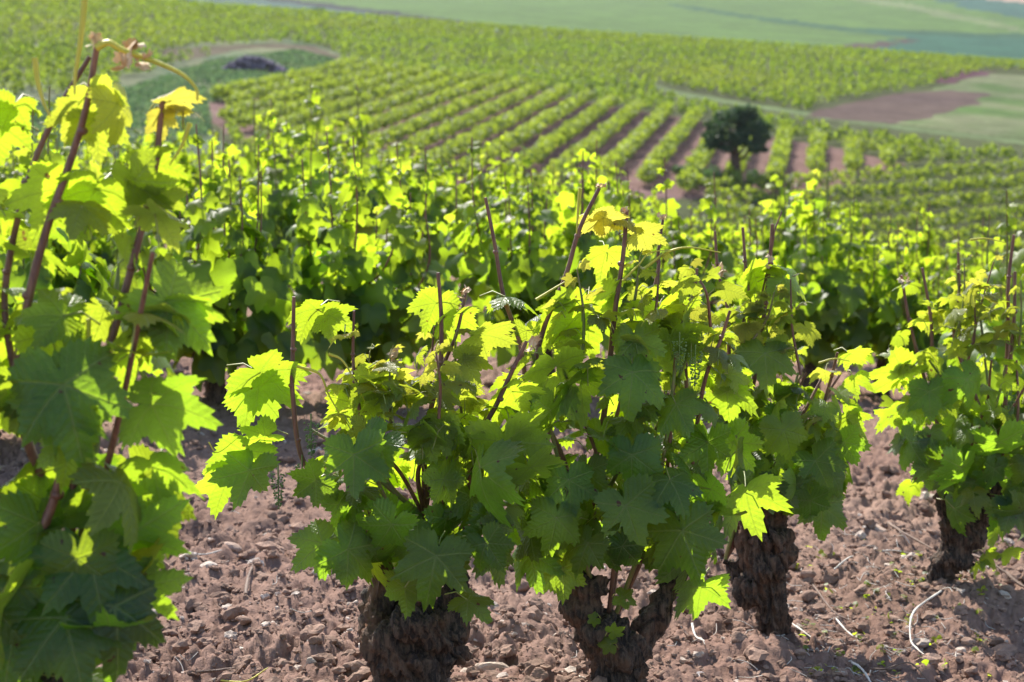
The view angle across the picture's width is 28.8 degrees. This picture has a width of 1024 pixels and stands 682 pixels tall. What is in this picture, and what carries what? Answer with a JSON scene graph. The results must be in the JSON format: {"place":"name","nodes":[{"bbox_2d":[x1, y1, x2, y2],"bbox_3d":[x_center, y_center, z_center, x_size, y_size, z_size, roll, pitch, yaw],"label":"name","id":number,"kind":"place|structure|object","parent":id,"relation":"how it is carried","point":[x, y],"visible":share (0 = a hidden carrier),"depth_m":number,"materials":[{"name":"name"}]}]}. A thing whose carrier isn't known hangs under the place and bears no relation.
{"place":"outdoors","nodes":[
{"label":"outdoors","id":0,"kind":"place"},
{"bbox_2d":[0,0,1023,681],"bbox_3d":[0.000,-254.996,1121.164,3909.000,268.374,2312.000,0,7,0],"label":"ground","id":1,"kind":"structure","parent":0,"point":[974,108],"depth_m":12.17,"materials":[{"name":"soil"}]},
{"bbox_2d":[0,144,21,211],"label":"grapevine","id":2,"kind":"object","parent":1,"relation":"on","point":[5,176],"visible":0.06,"depth_m":17.14,"materials":[{"name":"green plant"}]},
{"bbox_2d":[1,151,22,179],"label":"grapevine","id":3,"kind":"object","parent":1,"relation":"on","point":[9,174],"visible":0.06,"depth_m":18.34,"materials":[{"name":"green plant"}]},
{"bbox_2d":[5,123,60,178],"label":"grapevine","id":4,"kind":"object","parent":1,"relation":"on","point":[15,149],"visible":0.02,"depth_m":22.88,"materials":[{"name":"green plant"}]},
{"bbox_2d":[0,85,129,436],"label":"grapevine","id":5,"kind":"object","parent":1,"relation":"on","point":[93,280],"visible":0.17,"depth_m":7.76,"materials":[{"name":"green plant"}]},
{"bbox_2d":[53,141,110,172],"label":"grapevine","id":6,"kind":"object","parent":1,"relation":"on","point":[82,160],"visible":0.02,"depth_m":19.98,"materials":[{"name":"green plant"}]},
{"bbox_2d":[2,124,172,305],"bbox_3d":[-2.350,-0.516,10.841,1.023,1.494,1.073,-7,10,-43],"label":"grapevine","id":7,"kind":"object","parent":1,"relation":"on","point":[98,245],"visible":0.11,"depth_m":10.67,"materials":[{"name":"green plant"}]},
{"bbox_2d":[26,127,165,252],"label":"grapevine","id":8,"kind":"object","parent":1,"relation":"on","point":[122,160],"visible":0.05,"depth_m":13.97,"materials":[{"name":"green plant"}]},
{"bbox_2d":[83,144,139,177],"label":"grapevine","id":9,"kind":"object","parent":1,"relation":"on","point":[87,156],"visible":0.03,"depth_m":18.45,"materials":[{"name":"green plant"}]},
{"bbox_2d":[0,0,228,681],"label":"grapevine","id":10,"kind":"object","parent":1,"relation":"on","point":[88,595],"visible":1,"depth_m":2.86,"materials":[{"name":"green plant"}]},
{"bbox_2d":[113,117,191,161],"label":"grapevine","id":11,"kind":"object","parent":1,"relation":"on","point":[149,139],"visible":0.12,"depth_m":23.07,"materials":[{"name":"green plant"}]},
{"bbox_2d":[17,48,334,158],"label":"knoll grass","id":12,"kind":"structure","parent":1,"relation":"on","point":[139,104],"depth_m":165.23,"materials":[{"name":"plant"}]},
{"bbox_2d":[153,132,222,243],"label":"grapevine","id":13,"kind":"object","parent":1,"relation":"on","point":[193,185],"visible":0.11,"depth_m":17.05,"materials":[{"name":"green plant"}]},
{"bbox_2d":[162,127,220,186],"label":"grapevine","id":14,"kind":"object","parent":1,"relation":"on","point":[188,156],"visible":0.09,"depth_m":21.57,"materials":[{"name":"green plant"}]},
{"bbox_2d":[195,667,235,673],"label":"dry twig","id":15,"kind":"object","parent":1,"relation":"on","point":[209,671],"visible":1,"depth_m":4.72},
{"bbox_2d":[189,133,251,197],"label":"grapevine","id":16,"kind":"object","parent":1,"relation":"on","point":[235,171],"visible":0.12,"depth_m":19.90,"materials":[{"name":"green plant"}]},
{"bbox_2d":[106,124,345,404],"bbox_3d":[-1.253,-0.217,8.516,0.978,1.424,0.986,-5,8,-33],"label":"grapevine","id":17,"kind":"object","parent":1,"relation":"on","point":[239,268],"visible":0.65,"depth_m":8.38,"materials":[{"name":"green plant"}]},
{"bbox_2d":[224,542,241,553],"bbox_3d":[-0.850,0.627,6.034,0.074,0.034,0.058,12,0,23],"label":"stone","id":18,"kind":"object","parent":1,"relation":"on","point":[234,547],"visible":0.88,"depth_m":6.01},
{"bbox_2d":[181,144,296,238],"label":"grapevine","id":19,"kind":"object","parent":1,"relation":"on","point":[236,201],"visible":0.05,"depth_m":15.59,"materials":[{"name":"green plant"}]},
{"bbox_2d":[221,668,266,681],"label":"dry stalk","id":20,"kind":"object","parent":1,"relation":"on","point":[245,680],"visible":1,"depth_m":4.65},
{"bbox_2d":[244,564,253,594],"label":"dry twig","id":21,"kind":"object","parent":1,"relation":"on","point":[246,587],"visible":1,"depth_m":5.55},
{"bbox_2d":[221,55,287,72],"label":"stone heap","id":22,"kind":"object","parent":1,"relation":"on","point":[251,62],"visible":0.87,"depth_m":187.72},
{"bbox_2d":[209,55,362,97],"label":"vine row","id":23,"kind":"object","parent":1,"relation":"on","point":[240,84],"visible":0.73,"depth_m":172.34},
{"bbox_2d":[245,118,336,197],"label":"grapevine","id":24,"kind":"object","parent":1,"relation":"on","point":[250,176],"visible":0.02,"depth_m":18.17,"materials":[{"name":"green plant"}]},
{"bbox_2d":[224,57,383,105],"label":"vine row","id":25,"kind":"object","parent":1,"relation":"on","point":[297,81],"visible":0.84,"depth_m":169.53,"materials":[{"name":"plant"}]},
{"bbox_2d":[221,76,392,287],"bbox_3d":[-1.346,-0.850,12.990,1.134,1.733,1.152,1,7,12],"label":"grapevine","id":26,"kind":"object","parent":1,"relation":"on","point":[279,216],"visible":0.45,"depth_m":12.73,"materials":[{"name":"green plant"}]},
{"bbox_2d":[216,62,404,120],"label":"vine row","id":27,"kind":"object","parent":1,"relation":"on","point":[239,107],"visible":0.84,"depth_m":159.42,"materials":[{"name":"plant"}]},
{"bbox_2d":[277,115,348,174],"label":"grapevine","id":28,"kind":"object","parent":1,"relation":"on","point":[331,136],"visible":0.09,"depth_m":21.70,"materials":[{"name":"green plant"}]},
{"bbox_2d":[234,63,429,128],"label":"vine row","id":29,"kind":"object","parent":1,"relation":"on","point":[247,118],"visible":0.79,"depth_m":160.48,"materials":[{"name":"plant"}]},
{"bbox_2d":[302,110,393,232],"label":"grapevine","id":30,"kind":"object","parent":1,"relation":"on","point":[377,188],"visible":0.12,"depth_m":17.08,"materials":[{"name":"green plant"}]},
{"bbox_2d":[253,67,453,137],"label":"vine row","id":31,"kind":"object","parent":1,"relation":"on","point":[348,103],"visible":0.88,"depth_m":157.33,"materials":[{"name":"plant"}]},
{"bbox_2d":[265,133,490,407],"bbox_3d":[-0.585,-0.251,8.974,1.101,1.370,1.012,4,8,31],"label":"grapevine","id":32,"kind":"object","parent":1,"relation":"on","point":[380,286],"visible":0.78,"depth_m":8.62,"materials":[{"name":"green plant"}]},
{"bbox_2d":[192,273,567,681],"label":"grapevine","id":33,"kind":"object","parent":1,"relation":"on","point":[411,558],"visible":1,"depth_m":4.24,"materials":[{"name":"green plant"}]},
{"bbox_2d":[280,70,479,140],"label":"vine row","id":34,"kind":"object","parent":1,"relation":"on","point":[387,103],"visible":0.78,"depth_m":159.44,"materials":[{"name":"plant"}]},
{"bbox_2d":[368,133,416,179],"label":"grapevine","id":35,"kind":"object","parent":1,"relation":"on","point":[377,145],"visible":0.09,"depth_m":23.00,"materials":[{"name":"green plant"}]},
{"bbox_2d":[368,148,416,233],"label":"grapevine","id":36,"kind":"object","parent":1,"relation":"on","point":[372,176],"visible":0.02,"depth_m":19.94,"materials":[{"name":"green plant"}]},
{"bbox_2d":[304,69,507,149],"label":"vine row","id":37,"kind":"object","parent":1,"relation":"on","point":[412,109],"visible":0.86,"depth_m":157.03,"materials":[{"name":"plant"}]},
{"bbox_2d":[365,136,470,264],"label":"grapevine","id":38,"kind":"object","parent":1,"relation":"on","point":[435,208],"visible":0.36,"depth_m":15.35,"materials":[{"name":"green plant"}]},
{"bbox_2d":[329,72,528,158],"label":"vine row","id":39,"kind":"object","parent":1,"relation":"on","point":[425,120],"visible":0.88,"depth_m":151.72,"materials":[{"name":"plant"}]},
{"bbox_2d":[406,139,474,203],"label":"grapevine","id":40,"kind":"object","parent":1,"relation":"on","point":[416,158],"visible":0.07,"depth_m":21.45,"materials":[{"name":"green plant"}]},
{"bbox_2d":[418,162,469,221],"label":"grapevine","id":41,"kind":"object","parent":1,"relation":"on","point":[445,182],"visible":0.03,"depth_m":18.89,"materials":[{"name":"green plant"}]},
{"bbox_2d":[363,79,546,163],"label":"vine row","id":42,"kind":"object","parent":1,"relation":"on","point":[469,119],"visible":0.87,"depth_m":146.77,"materials":[{"name":"plant"}]},
{"bbox_2d":[413,84,569,165],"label":"vine row","id":43,"kind":"object","parent":1,"relation":"on","point":[460,144],"visible":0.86,"depth_m":144.69,"materials":[{"name":"plant"}]},
{"bbox_2d":[475,662,508,673],"bbox_3d":[-0.044,0.777,4.727,0.090,0.035,0.056,10,-3,7],"label":"stone","id":44,"kind":"object","parent":1,"relation":"on","point":[482,667],"visible":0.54,"depth_m":4.71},
{"bbox_2d":[496,672,507,677],"bbox_3d":[-0.022,0.776,4.604,0.034,0.017,0.044,-14,2,-16],"label":"stone","id":45,"kind":"object","parent":1,"relation":"on","point":[502,674],"visible":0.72,"depth_m":4.59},
{"bbox_2d":[442,165,564,290],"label":"grapevine","id":46,"kind":"object","parent":1,"relation":"on","point":[497,206],"visible":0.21,"depth_m":13.77,"materials":[{"name":"green plant"}]},
{"bbox_2d":[455,129,562,241],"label":"grapevine","id":47,"kind":"object","parent":1,"relation":"on","point":[497,191],"visible":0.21,"depth_m":16.88,"materials":[{"name":"green plant"}]},
{"bbox_2d":[0,0,1023,165],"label":"hillside vines","id":48,"kind":"object","parent":1,"relation":"on","point":[190,6],"visible":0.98,"depth_m":234.27,"materials":[{"name":"green plant"}]},
{"bbox_2d":[0,296,1023,681],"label":"soil clods","id":49,"kind":"object","parent":1,"relation":"on","point":[356,670],"visible":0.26,"depth_m":5.51,"materials":[{"name":"soil"}]},
{"bbox_2d":[487,148,557,205],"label":"grapevine","id":50,"kind":"object","parent":1,"relation":"on","point":[511,167],"visible":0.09,"depth_m":20.02,"materials":[{"name":"green plant"}]},
{"bbox_2d":[456,89,594,178],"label":"vine row","id":51,"kind":"object","parent":1,"relation":"on","point":[538,124],"visible":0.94,"depth_m":141.93,"materials":[{"name":"plant"}]},
{"bbox_2d":[511,166,550,196],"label":"grapevine","id":52,"kind":"object","parent":1,"relation":"on","point":[535,171],"visible":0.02,"depth_m":23.29,"materials":[{"name":"green plant"}]},
{"bbox_2d":[439,137,641,381],"bbox_3d":[0.137,-0.279,9.413,0.978,1.370,0.986,4,8,28],"label":"grapevine","id":53,"kind":"object","parent":1,"relation":"on","point":[533,265],"visible":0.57,"depth_m":9.29,"materials":[{"name":"green plant"}]},
{"bbox_2d":[492,92,621,177],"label":"vine row","id":54,"kind":"object","parent":1,"relation":"on","point":[543,148],"visible":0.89,"depth_m":143.38,"materials":[{"name":"plant"}]},
{"bbox_2d":[540,173,582,287],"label":"grapevine","id":55,"kind":"object","parent":1,"relation":"on","point":[572,177],"visible":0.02,"depth_m":18.59,"materials":[{"name":"green plant"}]},
{"bbox_2d":[167,392,998,681],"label":"straw litter","id":56,"kind":"object","parent":1,"relation":"on","point":[888,597],"visible":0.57,"depth_m":5.64,"materials":[{"name":"plant"}]},
{"bbox_2d":[549,150,625,208],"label":"grapevine","id":57,"kind":"object","parent":1,"relation":"on","point":[574,171],"visible":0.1,"depth_m":21.37,"materials":[{"name":"green plant"}]},
{"bbox_2d":[534,98,646,191],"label":"vine row","id":58,"kind":"object","parent":1,"relation":"on","point":[607,130],"visible":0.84,"depth_m":140.16,"materials":[{"name":"plant"}]},
{"bbox_2d":[547,165,662,293],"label":"grapevine","id":59,"kind":"object","parent":1,"relation":"on","point":[638,216],"visible":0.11,"depth_m":15.46,"materials":[{"name":"green plant"}]},
{"bbox_2d":[580,103,674,182],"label":"vine row","id":60,"kind":"object","parent":1,"relation":"on","point":[628,146],"visible":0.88,"depth_m":140.74,"materials":[{"name":"plant"}]},
{"bbox_2d":[479,183,792,681],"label":"grapevine","id":61,"kind":"object","parent":1,"relation":"on","point":[640,498],"visible":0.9,"depth_m":4.42,"materials":[{"name":"green plant"}]},
{"bbox_2d":[641,182,670,246],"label":"grapevine","id":62,"kind":"object","parent":1,"relation":"on","point":[651,199],"visible":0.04,"depth_m":20.43,"materials":[{"name":"green plant"}]},
{"bbox_2d":[635,106,703,183],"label":"vine row","id":63,"kind":"object","parent":1,"relation":"on","point":[674,138],"visible":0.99,"depth_m":138.19,"materials":[{"name":"plant"}]},
{"bbox_2d":[671,165,685,173],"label":"bush","id":64,"kind":"object","parent":1,"relation":"on","point":[676,169],"visible":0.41,"depth_m":130.79,"materials":[{"name":"green plant"}]},
{"bbox_2d":[653,199,724,278],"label":"grapevine","id":65,"kind":"object","parent":1,"relation":"on","point":[697,225],"visible":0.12,"depth_m":17.22,"materials":[{"name":"green plant"}]},
{"bbox_2d":[601,157,777,398],"bbox_3d":[0.900,-0.240,9.956,0.992,1.343,1.079,0,7,3],"label":"grapevine","id":66,"kind":"object","parent":1,"relation":"on","point":[674,237],"visible":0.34,"depth_m":9.81,"materials":[{"name":"green plant"}]},
{"bbox_2d":[691,623,704,640],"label":"dry twig","id":67,"kind":"object","parent":1,"relation":"on","point":[693,630],"visible":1,"depth_m":5.22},
{"bbox_2d":[675,125,728,190],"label":"vine row","id":68,"kind":"object","parent":1,"relation":"on","point":[700,157],"visible":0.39,"depth_m":125.97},
{"bbox_2d":[681,164,724,183],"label":"bush","id":69,"kind":"object","parent":1,"relation":"on","point":[718,173],"visible":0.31,"depth_m":125.49,"materials":[{"name":"green plant"}]},
{"bbox_2d":[680,199,738,251],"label":"grapevine","id":70,"kind":"object","parent":1,"relation":"on","point":[724,226],"visible":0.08,"depth_m":21.80,"materials":[{"name":"green plant"}]},
{"bbox_2d":[688,214,762,304],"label":"grapevine","id":71,"kind":"object","parent":1,"relation":"on","point":[735,249],"visible":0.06,"depth_m":14.19,"materials":[{"name":"green plant"}]},
{"bbox_2d":[715,176,735,189],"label":"bush","id":72,"kind":"object","parent":1,"relation":"on","point":[722,185],"visible":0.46,"depth_m":124.32,"materials":[{"name":"green plant"}]},
{"bbox_2d":[700,103,773,184],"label":"round tree","id":73,"kind":"object","parent":1,"relation":"on","point":[746,122],"visible":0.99,"depth_m":126.06,"materials":[{"name":"green plant"}]},
{"bbox_2d":[722,137,751,179],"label":"vine row","id":74,"kind":"object","parent":1,"relation":"on","point":[729,170],"visible":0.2,"depth_m":128.11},
{"bbox_2d":[718,216,777,258],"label":"grapevine","id":75,"kind":"object","parent":1,"relation":"on","point":[753,235],"visible":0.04,"depth_m":18.57,"materials":[{"name":"green plant"}]},
{"bbox_2d":[734,215,777,249],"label":"grapevine","id":76,"kind":"object","parent":1,"relation":"on","point":[741,219],"visible":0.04,"depth_m":23.34,"materials":[{"name":"green plant"}]},
{"bbox_2d":[746,169,767,181],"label":"bush","id":77,"kind":"object","parent":1,"relation":"on","point":[754,173],"visible":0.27,"depth_m":128.63,"materials":[{"name":"green plant"}]},
{"bbox_2d":[763,123,793,186],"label":"vine row","id":78,"kind":"object","parent":1,"relation":"on","point":[780,151],"visible":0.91,"depth_m":138.13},
{"bbox_2d":[697,211,875,636],"bbox_3d":[0.728,0.268,5.350,0.502,1.231,0.430,0,7,0],"label":"grapevine","id":79,"kind":"object","parent":1,"relation":"on","point":[820,447],"visible":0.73,"depth_m":5.27,"materials":[{"name":"green plant"}]},
{"bbox_2d":[759,174,862,262],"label":"grapevine","id":80,"kind":"object","parent":1,"relation":"on","point":[779,204],"visible":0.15,"depth_m":15.34,"materials":[{"name":"green plant"}]},
{"bbox_2d":[727,159,902,388],"bbox_3d":[1.779,-0.302,11.679,1.074,1.509,1.126,2,7,18],"label":"grapevine","id":81,"kind":"object","parent":1,"relation":"on","point":[842,297],"visible":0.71,"depth_m":11.46,"materials":[{"name":"green plant"}]},
{"bbox_2d":[805,127,827,171],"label":"vine row","id":82,"kind":"object","parent":1,"relation":"on","point":[816,148],"visible":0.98,"depth_m":142.75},
{"bbox_2d":[812,584,851,620],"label":"dry twig","id":83,"kind":"object","parent":1,"relation":"on","point":[819,593],"visible":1,"depth_m":5.87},
{"bbox_2d":[801,227,882,271],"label":"grapevine","id":84,"kind":"object","parent":1,"relation":"on","point":[847,228],"visible":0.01,"depth_m":17.58,"materials":[{"name":"green plant"}]},
{"bbox_2d":[842,133,864,171],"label":"vine row","id":85,"kind":"object","parent":1,"relation":"on","point":[852,158],"visible":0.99,"depth_m":142.00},
{"bbox_2d":[690,157,1023,189],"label":"vine row","id":86,"kind":"object","parent":1,"relation":"on","point":[876,175],"visible":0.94,"depth_m":134.60,"materials":[{"name":"plant"}]},
{"bbox_2d":[851,661,870,681],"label":"dry twig","id":87,"kind":"object","parent":1,"relation":"on","point":[861,668],"visible":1,"depth_m":5.05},
{"bbox_2d":[704,171,1023,203],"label":"vine row","id":88,"kind":"object","parent":1,"relation":"on","point":[906,189],"visible":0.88,"depth_m":131.00,"materials":[{"name":"plant"}]},
{"bbox_2d":[714,184,1023,220],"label":"vine row","id":89,"kind":"object","parent":1,"relation":"on","point":[954,200],"visible":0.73,"depth_m":129.59,"materials":[{"name":"plant"}]},
{"bbox_2d":[728,204,1023,237],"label":"vine row","id":90,"kind":"object","parent":1,"relation":"on","point":[949,219],"visible":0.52,"depth_m":127.32,"materials":[{"name":"plant"}]},
{"bbox_2d":[874,524,886,532],"bbox_3d":[1.277,0.660,6.965,0.071,0.036,0.095,12,17,5],"label":"stone","id":91,"kind":"object","parent":1,"relation":"on","point":[880,528],"visible":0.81,"depth_m":6.94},
{"bbox_2d":[822,195,947,396],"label":"grapevine","id":92,"kind":"object","parent":1,"relation":"on","point":[927,248],"visible":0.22,"depth_m":12.09,"materials":[{"name":"green plant"}]},
{"bbox_2d":[753,219,1023,246],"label":"vine row","id":93,"kind":"object","parent":1,"relation":"on","point":[945,236],"visible":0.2,"depth_m":124.49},
{"bbox_2d":[878,143,898,162],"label":"vine row","id":94,"kind":"object","parent":1,"relation":"on","point":[886,150],"visible":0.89,"depth_m":145.63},
{"bbox_2d":[831,220,950,353],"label":"grapevine","id":95,"kind":"object","parent":1,"relation":"on","point":[942,281],"visible":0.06,"depth_m":14.16,"materials":[{"name":"green plant"}]},
{"bbox_2d":[869,662,928,681],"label":"dry twig","id":96,"kind":"object","parent":1,"relation":"on","point":[914,665],"visible":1,"depth_m":5.12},
{"bbox_2d":[795,539,1003,675],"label":"tiny weeds","id":97,"kind":"object","parent":1,"relation":"on","point":[854,668],"visible":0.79,"depth_m":5.79,"materials":[{"name":"green plant"}]},
{"bbox_2d":[887,522,932,548],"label":"dry twig","id":98,"kind":"object","parent":1,"relation":"on","point":[901,531],"visible":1,"depth_m":6.84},
{"bbox_2d":[890,227,950,271],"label":"grapevine","id":99,"kind":"object","parent":1,"relation":"on","point":[937,240],"visible":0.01,"depth_m":20.59,"materials":[{"name":"green plant"}]},
{"bbox_2d":[909,590,941,653],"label":"dry twig","id":100,"kind":"object","parent":1,"relation":"on","point":[925,601],"visible":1,"depth_m":5.78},
{"bbox_2d":[866,235,1023,584],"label":"grapevine","id":101,"kind":"object","parent":1,"relation":"on","point":[964,455],"visible":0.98,"depth_m":5.98,"materials":[{"name":"green plant"}]},
{"bbox_2d":[877,217,1023,381],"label":"grapevine","id":102,"kind":"object","parent":1,"relation":"on","point":[917,264],"visible":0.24,"depth_m":11.66,"materials":[{"name":"green plant"}]},
{"bbox_2d":[877,239,1023,260],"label":"vine row","id":103,"kind":"object","parent":1,"relation":"on","point":[978,248],"visible":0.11,"depth_m":121.55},
{"bbox_2d":[899,190,1023,479],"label":"grapevine","id":104,"kind":"object","parent":1,"relation":"on","point":[998,273],"visible":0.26,"depth_m":7.48,"materials":[{"name":"green plant"}]},
{"bbox_2d":[936,240,1004,278],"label":"grapevine","id":105,"kind":"object","parent":1,"relation":"on","point":[943,266],"visible":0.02,"depth_m":21.91,"materials":[{"name":"green plant"}]},
{"bbox_2d":[930,215,1023,300],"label":"grapevine","id":106,"kind":"object","parent":1,"relation":"on","point":[1017,243],"visible":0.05,"depth_m":15.54,"materials":[{"name":"green plant"}]},
{"bbox_2d":[949,243,1023,299],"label":"grapevine","id":107,"kind":"object","parent":1,"relation":"on","point":[969,277],"visible":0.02,"depth_m":17.38,"materials":[{"name":"green plant"}]},
{"bbox_2d":[972,554,1022,584],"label":"dry twig","id":108,"kind":"object","parent":1,"relation":"on","point":[996,566],"visible":0.25,"depth_m":6.50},
{"bbox_2d":[1004,570,1023,587],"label":"dry twig","id":109,"kind":"object","parent":1,"relation":"on","point":[1008,574],"visible":1,"depth_m":6.35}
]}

